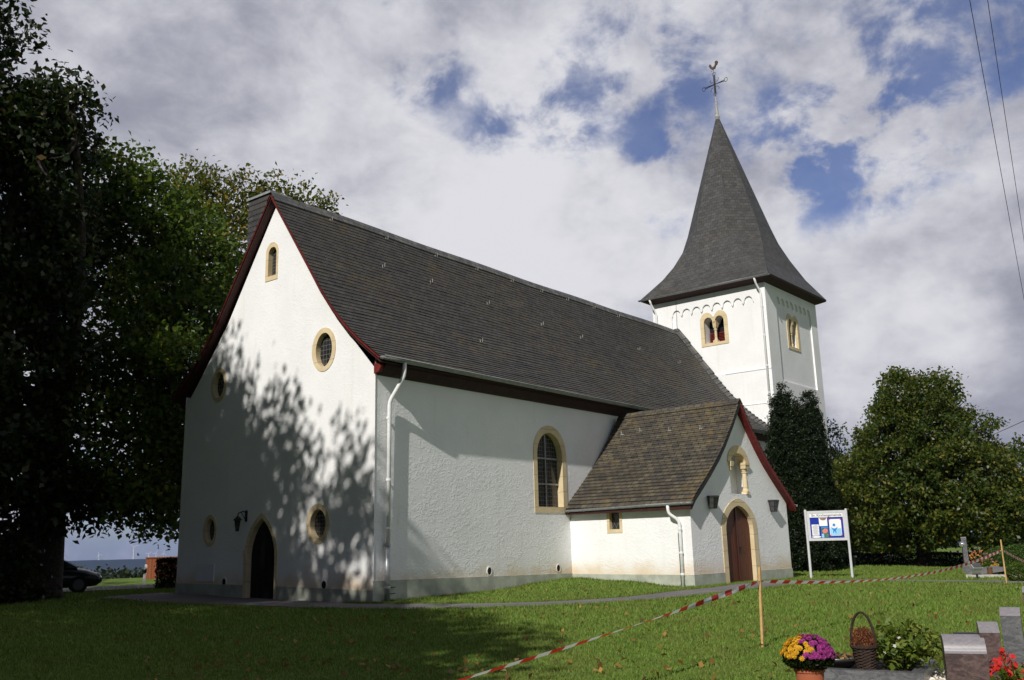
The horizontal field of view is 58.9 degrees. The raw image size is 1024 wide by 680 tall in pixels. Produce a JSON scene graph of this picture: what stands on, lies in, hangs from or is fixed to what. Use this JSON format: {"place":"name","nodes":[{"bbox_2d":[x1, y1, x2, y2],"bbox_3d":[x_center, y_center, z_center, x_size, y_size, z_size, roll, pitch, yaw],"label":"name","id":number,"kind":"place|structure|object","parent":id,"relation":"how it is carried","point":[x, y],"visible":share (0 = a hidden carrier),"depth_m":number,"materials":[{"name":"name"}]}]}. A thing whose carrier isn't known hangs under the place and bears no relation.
{"place":"outdoors","nodes":[
{"label":"outdoors","id":0,"kind":"place"},
{"bbox_2d":[145,556,177,578],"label":"brick wall","id":1,"kind":"structure","parent":0,"point":[151,563],"depth_m":51.51,"materials":[{"name":"orange brick"}]},
{"bbox_2d":[0,536,1023,679],"bbox_3d":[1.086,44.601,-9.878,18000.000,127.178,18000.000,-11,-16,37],"label":"ground","id":2,"kind":"structure","parent":0,"point":[131,564],"depth_m":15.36,"materials":[{"name":"green plant"}]},
{"bbox_2d":[0,508,61,604],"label":"shrub","id":3,"kind":"object","parent":2,"relation":"on","point":[17,569],"visible":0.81,"depth_m":28.16,"materials":[{"name":"green plant"}]},
{"bbox_2d":[0,0,151,599],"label":"broadleaf tree","id":4,"kind":"object","parent":2,"relation":"on","point":[49,260],"visible":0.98,"depth_m":29.03,"materials":[{"name":"green plant"}]},
{"bbox_2d":[63,560,101,592],"bbox_3d":[-19.079,9.460,36.733,4.462,1.620,2.163,5,-14,-27],"label":"parked car","id":5,"kind":"object","parent":2,"relation":"on","point":[76,579],"visible":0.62,"depth_m":36.55,"materials":[{"name":"black paint"}]},
{"bbox_2d":[76,564,143,578],"bbox_3d":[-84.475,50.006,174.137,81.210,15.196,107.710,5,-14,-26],"label":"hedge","id":6,"kind":"object","parent":2,"relation":"on","point":[121,573],"depth_m":162.22,"materials":[{"name":"green plant"}]},
{"bbox_2d":[34,129,246,555],"bbox_3d":[-12.537,0.493,33.797,9.297,17.849,9.389,-11,-16,37],"label":"broadleaf tree","id":7,"kind":"object","parent":2,"relation":"on","point":[159,348],"visible":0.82,"depth_m":32.38,"materials":[{"name":"green plant"}]},
{"bbox_2d":[153,557,177,588],"bbox_3d":[-13.845,10.298,40.215,3.803,1.509,1.201,5,-14,-27],"label":"clipped hedge","id":8,"kind":"object","parent":2,"relation":"on","point":[165,571],"visible":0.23,"depth_m":39.23,"materials":[{"name":"green plant"}]},
{"bbox_2d":[86,593,342,606],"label":"forecourt","id":9,"kind":"structure","parent":2,"relation":"on","point":[183,598],"depth_m":26.53,"materials":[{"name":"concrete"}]},
{"bbox_2d":[100,149,348,351],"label":"broadleaf tree","id":10,"kind":"object","parent":2,"relation":"on","point":[213,190],"visible":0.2,"depth_m":43.88,"materials":[{"name":"green plant"}]},
{"bbox_2d":[171,61,828,601],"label":"church","id":11,"kind":"structure","parent":2,"relation":"on","point":[373,413],"depth_m":29.54,"materials":[{"name":"white paint"}]},
{"bbox_2d":[203,515,216,546],"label":"window","id":12,"kind":"structure","parent":11,"relation":"in","point":[210,525],"depth_m":28.91,"materials":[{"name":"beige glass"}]},
{"bbox_2d":[211,368,226,402],"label":"window","id":13,"kind":"structure","parent":11,"relation":"in","point":[219,380],"depth_m":29.87,"materials":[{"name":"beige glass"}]},
{"bbox_2d":[233,510,247,531],"bbox_3d":[-8.257,5.492,27.534,0.242,0.630,0.465,-11,-16,37],"label":"wall lantern","id":14,"kind":"object","parent":11,"relation":"attached to","point":[237,519],"depth_m":27.42,"materials":[{"name":"metal"}]},
{"bbox_2d":[242,513,277,598],"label":"door","id":15,"kind":"structure","parent":11,"relation":"in","point":[260,553],"depth_m":27.23,"materials":[{"name":"paint"}]},
{"bbox_2d":[265,242,278,281],"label":"window","id":16,"kind":"structure","parent":11,"relation":"in","point":[271,269],"depth_m":29.09,"materials":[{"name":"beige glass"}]},
{"bbox_2d":[306,503,329,543],"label":"window","id":17,"kind":"structure","parent":11,"relation":"in","point":[318,521],"depth_m":25.80,"materials":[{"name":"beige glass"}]},
{"bbox_2d":[312,327,335,371],"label":"window","id":18,"kind":"structure","parent":11,"relation":"in","point":[324,343],"depth_m":26.85,"materials":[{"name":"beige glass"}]},
{"bbox_2d":[533,426,567,512],"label":"window","id":19,"kind":"structure","parent":11,"relation":"in","point":[549,452],"depth_m":31.28,"materials":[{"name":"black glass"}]},
{"bbox_2d":[606,512,622,532],"bbox_3d":[3.463,6.003,30.273,0.620,0.860,0.180,-13,-17,41],"label":"window","id":20,"kind":"structure","parent":11,"relation":"in","point":[614,520],"depth_m":30.31,"materials":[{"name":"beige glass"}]},
{"bbox_2d":[706,495,718,508],"bbox_3d":[6.480,5.215,29.163,0.295,0.416,0.330,-13,-17,41],"label":"wall lantern","id":21,"kind":"object","parent":11,"relation":"attached to","point":[713,500],"depth_m":29.09,"materials":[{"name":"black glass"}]},
{"bbox_2d":[700,310,728,346],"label":"belfry window","id":22,"kind":"structure","parent":11,"relation":"in","point":[714,329],"depth_m":49.56,"materials":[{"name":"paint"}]},
{"bbox_2d":[721,498,759,582],"bbox_3d":[7.594,6.798,30.338,0.170,2.960,2.380,-13,-17,41],"label":"door","id":23,"kind":"structure","parent":11,"relation":"in","point":[738,524],"depth_m":30.51,"materials":[{"name":"paint"}]},
{"bbox_2d":[768,500,778,511],"bbox_3d":[9.285,5.877,32.136,0.295,0.416,0.330,-13,-17,41],"label":"wall lantern","id":24,"kind":"object","parent":11,"relation":"attached to","point":[773,505],"depth_m":32.08,"materials":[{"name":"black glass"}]},
{"bbox_2d":[786,314,800,351],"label":"belfry window","id":25,"kind":"structure","parent":11,"relation":"in","point":[792,325],"depth_m":49.95,"materials":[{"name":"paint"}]},
{"bbox_2d":[133,572,1023,679],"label":"fallen leaves","id":26,"kind":"object","parent":2,"relation":"on","point":[599,669],"visible":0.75,"depth_m":13.42,"materials":[{"name":"brown plant"}]},
{"bbox_2d":[758,567,763,647],"bbox_3d":[3.710,4.099,13.476,0.063,1.400,0.084,-11,-16,37],"label":"wooden stake","id":27,"kind":"object","parent":2,"relation":"on","point":[761,606],"visible":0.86,"depth_m":13.49,"materials":[{"name":"brown wood"}]},
{"bbox_2d":[458,581,758,679],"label":"barrier tape","id":28,"kind":"object","parent":27,"relation":"attached to","point":[720,595],"visible":1,"depth_m":10.34,"materials":[{"name":"red plastic"}]},
{"bbox_2d":[762,550,1001,583],"bbox_3d":[9.023,5.014,20.011,0.065,0.372,16.894,-11,-16,38],"label":"barrier tape","id":29,"kind":"object","parent":27,"relation":"attached to","point":[922,574],"visible":1,"depth_m":17.81,"materials":[{"name":"plastic"}]},
{"bbox_2d":[761,381,847,570],"bbox_3d":[12.865,6.071,40.521,3.478,8.641,3.668,-5,-13,17],"label":"yew tree","id":30,"kind":"object","parent":2,"relation":"on","point":[798,451],"visible":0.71,"depth_m":39.58,"materials":[{"name":"green plant"}]},
{"bbox_2d":[780,633,836,679],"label":"flower pot","id":31,"kind":"object","parent":2,"relation":"on","point":[806,656],"visible":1,"depth_m":8.90,"materials":[{"name":"ceramic"}]},
{"bbox_2d":[804,508,853,577],"bbox_3d":[11.400,7.471,32.618,1.490,2.730,0.105,-5,-13,14],"label":"notice board","id":32,"kind":"object","parent":2,"relation":"on","point":[830,525],"visible":1,"depth_m":32.76,"materials":[{"name":"white metal"}]},
{"bbox_2d":[827,417,891,561],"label":"lime tree","id":33,"kind":"object","parent":2,"relation":"on","point":[835,451],"visible":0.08,"depth_m":56.34,"materials":[{"name":"green plant"}]},
{"bbox_2d":[824,659,939,679],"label":"grave kerb","id":34,"kind":"structure","parent":2,"relation":"on","point":[926,671],"depth_m":10.07,"materials":[{"name":"grey stone"}]},
{"bbox_2d":[828,651,854,667],"bbox_3d":[3.793,3.735,10.595,0.688,0.185,0.568,5,-14,-28],"label":"stone dish","id":35,"kind":"object","parent":34,"relation":"on","point":[844,660],"visible":0.52,"depth_m":10.42,"materials":[{"name":"stone"}]},
{"bbox_2d":[849,611,877,669],"bbox_3d":[3.977,3.399,10.281,0.319,0.619,0.310,-9,-14,29],"label":"wicker basket","id":36,"kind":"object","parent":34,"relation":"on","point":[863,645],"visible":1,"depth_m":10.19,"materials":[{"name":"brown wicker"}]},
{"bbox_2d":[872,616,943,673],"bbox_3d":[4.518,3.507,10.321,0.899,0.667,0.800,1,-13,-12],"label":"flowering bush","id":37,"kind":"object","parent":34,"relation":"on","point":[895,642],"visible":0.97,"depth_m":10.23,"materials":[{"name":"green plant"}]},
{"bbox_2d":[830,365,1023,566],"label":"lime tree","id":38,"kind":"object","parent":2,"relation":"on","point":[924,470],"visible":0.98,"depth_m":42.81,"materials":[{"name":"green plant"}]},
{"bbox_2d":[840,551,1021,566],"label":"clipped hedge","id":39,"kind":"object","parent":2,"relation":"on","point":[865,558],"visible":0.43,"depth_m":45.64,"materials":[{"name":"green plant"}]},
{"bbox_2d":[930,668,944,679],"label":"white gravel","id":40,"kind":"structure","parent":2,"relation":"on","point":[937,675],"depth_m":10.30,"materials":[{"name":"white gravel"}]},
{"bbox_2d":[857,533,1023,550],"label":"field wood","id":41,"kind":"object","parent":2,"relation":"on","point":[1012,543],"depth_m":138.34,"materials":[{"name":"green plant"}]},
{"bbox_2d":[959,542,964,562],"bbox_3d":[17.119,8.294,34.369,0.210,1.270,0.210,-11,-16,37],"label":"grave lantern","id":42,"kind":"object","parent":2,"relation":"on","point":[961,544],"visible":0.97,"depth_m":34.41,"materials":[{"name":"metal"}]},
{"bbox_2d":[960,537,968,562],"bbox_3d":[17.890,8.476,35.767,0.200,1.385,0.170,-7,-14,25],"label":"gravestone","id":43,"kind":"object","parent":2,"relation":"on","point":[965,553],"visible":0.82,"depth_m":35.73,"materials":[{"name":"grey stone"}]},
{"bbox_2d":[940,634,989,679],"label":"gravestone","id":44,"kind":"object","parent":2,"relation":"on","point":[965,656],"visible":0.94,"depth_m":8.94,"materials":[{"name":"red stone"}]},
{"bbox_2d":[953,632,976,633],"bbox_3d":[4.776,3.422,9.243,0.400,0.840,0.090,-6,-13,19],"label":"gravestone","id":45,"kind":"object","parent":2,"relation":"on","point":[964,632],"visible":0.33,"depth_m":9.35,"materials":[{"name":"stone"}]},
{"bbox_2d":[962,565,971,573],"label":"grave block","id":46,"kind":"structure","parent":2,"relation":"on","point":[967,569],"depth_m":34.01,"materials":[{"name":"grey stone"}]},
{"bbox_2d":[970,563,982,578],"bbox_3d":[15.339,7.674,29.897,0.300,0.616,0.312,-3,-13,6],"label":"floodlight","id":47,"kind":"object","parent":2,"relation":"on","point":[976,568],"visible":0.78,"depth_m":29.88,"materials":[{"name":"metal"}]},
{"bbox_2d":[969,550,988,566],"bbox_3d":[18.163,8.660,35.474,0.863,0.869,1.068,-11,-16,37],"label":"flower clump","id":48,"kind":"object","parent":2,"relation":"on","point":[974,558],"visible":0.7,"depth_m":35.47,"materials":[{"name":"orange plant"}]},
{"bbox_2d":[969,565,1006,573],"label":"grave slab","id":49,"kind":"structure","parent":2,"relation":"on","point":[997,569],"depth_m":32.17,"materials":[{"name":"grey stone"}]},
{"bbox_2d":[986,567,992,573],"bbox_3d":[16.682,8.084,31.642,0.190,0.320,0.190,-11,-16,37],"label":"grave light","id":50,"kind":"object","parent":2,"relation":"on","point":[989,570],"visible":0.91,"depth_m":31.59,"materials":[{"name":"brown glass"}]},
{"bbox_2d":[981,553,997,566],"bbox_3d":[19.700,9.165,37.560,0.652,0.731,0.718,-4,-13,10],"label":"flower clump","id":51,"kind":"object","parent":2,"relation":"on","point":[992,562],"visible":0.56,"depth_m":37.43,"materials":[{"name":"orange plant"}]},
{"bbox_2d":[976,621,1003,678],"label":"gravestone","id":52,"kind":"object","parent":2,"relation":"on","point":[989,632],"visible":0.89,"depth_m":8.96,"materials":[{"name":"red stone"}]},
{"bbox_2d":[966,574,1017,577],"bbox_3d":[16.582,7.988,30.559,2.300,0.160,0.130,-10,-15,33],"label":"grave border","id":53,"kind":"object","parent":2,"relation":"on","point":[986,575],"visible":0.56,"depth_m":30.82,"materials":[{"name":"stone"}]},
{"bbox_2d":[983,547,1009,566],"bbox_3d":[20.429,9.238,38.181,1.113,1.012,1.103,-11,-16,37],"label":"box ball","id":54,"kind":"object","parent":2,"relation":"on","point":[992,550],"visible":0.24,"depth_m":38.08,"materials":[{"name":"green plant"}]},
{"bbox_2d":[989,658,1005,676],"bbox_3d":[4.728,3.277,8.973,0.254,0.584,0.300,6,-14,-30],"label":"geranium plant","id":55,"kind":"object","parent":2,"relation":"on","point":[991,671],"visible":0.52,"depth_m":8.89,"materials":[{"name":"red plant"}]},
{"bbox_2d":[1000,540,1006,582],"bbox_3d":[14.335,6.593,26.392,0.035,1.530,0.044,-11,-16,37],"label":"wooden stake","id":56,"kind":"object","parent":2,"relation":"on","point":[1003,561],"visible":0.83,"depth_m":26.40,"materials":[{"name":"brown wood"}]},
{"bbox_2d":[1002,550,1023,562],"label":"barrier tape","id":57,"kind":"object","parent":56,"relation":"attached to","point":[1015,557],"visible":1,"depth_m":23.42,"materials":[{"name":"plastic"}]},
{"bbox_2d":[990,647,1023,679],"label":"geranium plant","id":58,"kind":"object","parent":2,"relation":"on","point":[1011,672],"visible":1,"depth_m":8.20,"materials":[{"name":"red plant"}]},
{"bbox_2d":[998,544,1023,572],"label":"box ball","id":59,"kind":"object","parent":2,"relation":"on","point":[1014,549],"visible":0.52,"depth_m":31.94,"materials":[{"name":"green plant"}]},
{"bbox_2d":[999,607,1023,667],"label":"gravestone","id":60,"kind":"object","parent":2,"relation":"on","point":[1012,629],"visible":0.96,"depth_m":10.98,"materials":[{"name":"grey stone"}]},
{"bbox_2d":[1001,432,1023,536],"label":"lime tree","id":61,"kind":"object","parent":2,"relation":"on","point":[1019,441],"visible":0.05,"depth_m":50.74,"materials":[{"name":"green plant"}]},
{"bbox_2d":[1006,562,1023,580],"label":"box ball","id":62,"kind":"object","parent":2,"relation":"on","point":[1010,567],"visible":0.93,"depth_m":27.80,"materials":[{"name":"green plant"}]},
{"bbox_2d":[0,0,1023,560],"label":"sky","id":63,"kind":"structure","parent":0,"point":[559,145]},
{"bbox_2d":[63,550,1018,591],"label":"road","id":64,"kind":"structure","parent":0,"point":[113,587],"depth_m":41.71,"materials":[{"name":"grey asphalt"}]},
{"bbox_2d":[142,564,146,584],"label":"marker post","id":65,"kind":"object","parent":64,"relation":"on","point":[144,575],"visible":0.91,"depth_m":43.98,"materials":[{"name":"white plastic"}]},
{"bbox_2d":[294,576,1023,610],"bbox_3d":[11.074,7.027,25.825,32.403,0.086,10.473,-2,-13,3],"label":"path","id":66,"kind":"structure","parent":0,"point":[647,596],"depth_m":23.43,"materials":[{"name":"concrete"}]},
{"bbox_2d":[843,555,856,565],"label":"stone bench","id":67,"kind":"object","parent":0,"point":[853,559],"visible":0.29,"depth_m":43.79,"materials":[{"name":"grey stone"}]},
{"bbox_2d":[969,0,1023,296],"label":"overhead line","id":68,"kind":"object","parent":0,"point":[994,137],"visible":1,"depth_m":45.66,"materials":[{"name":"black paint"}]},
{"bbox_2d":[987,0,1023,238],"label":"overhead line","id":69,"kind":"object","parent":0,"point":[1004,112],"visible":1,"depth_m":47.01,"materials":[{"name":"black paint"}]}
]}

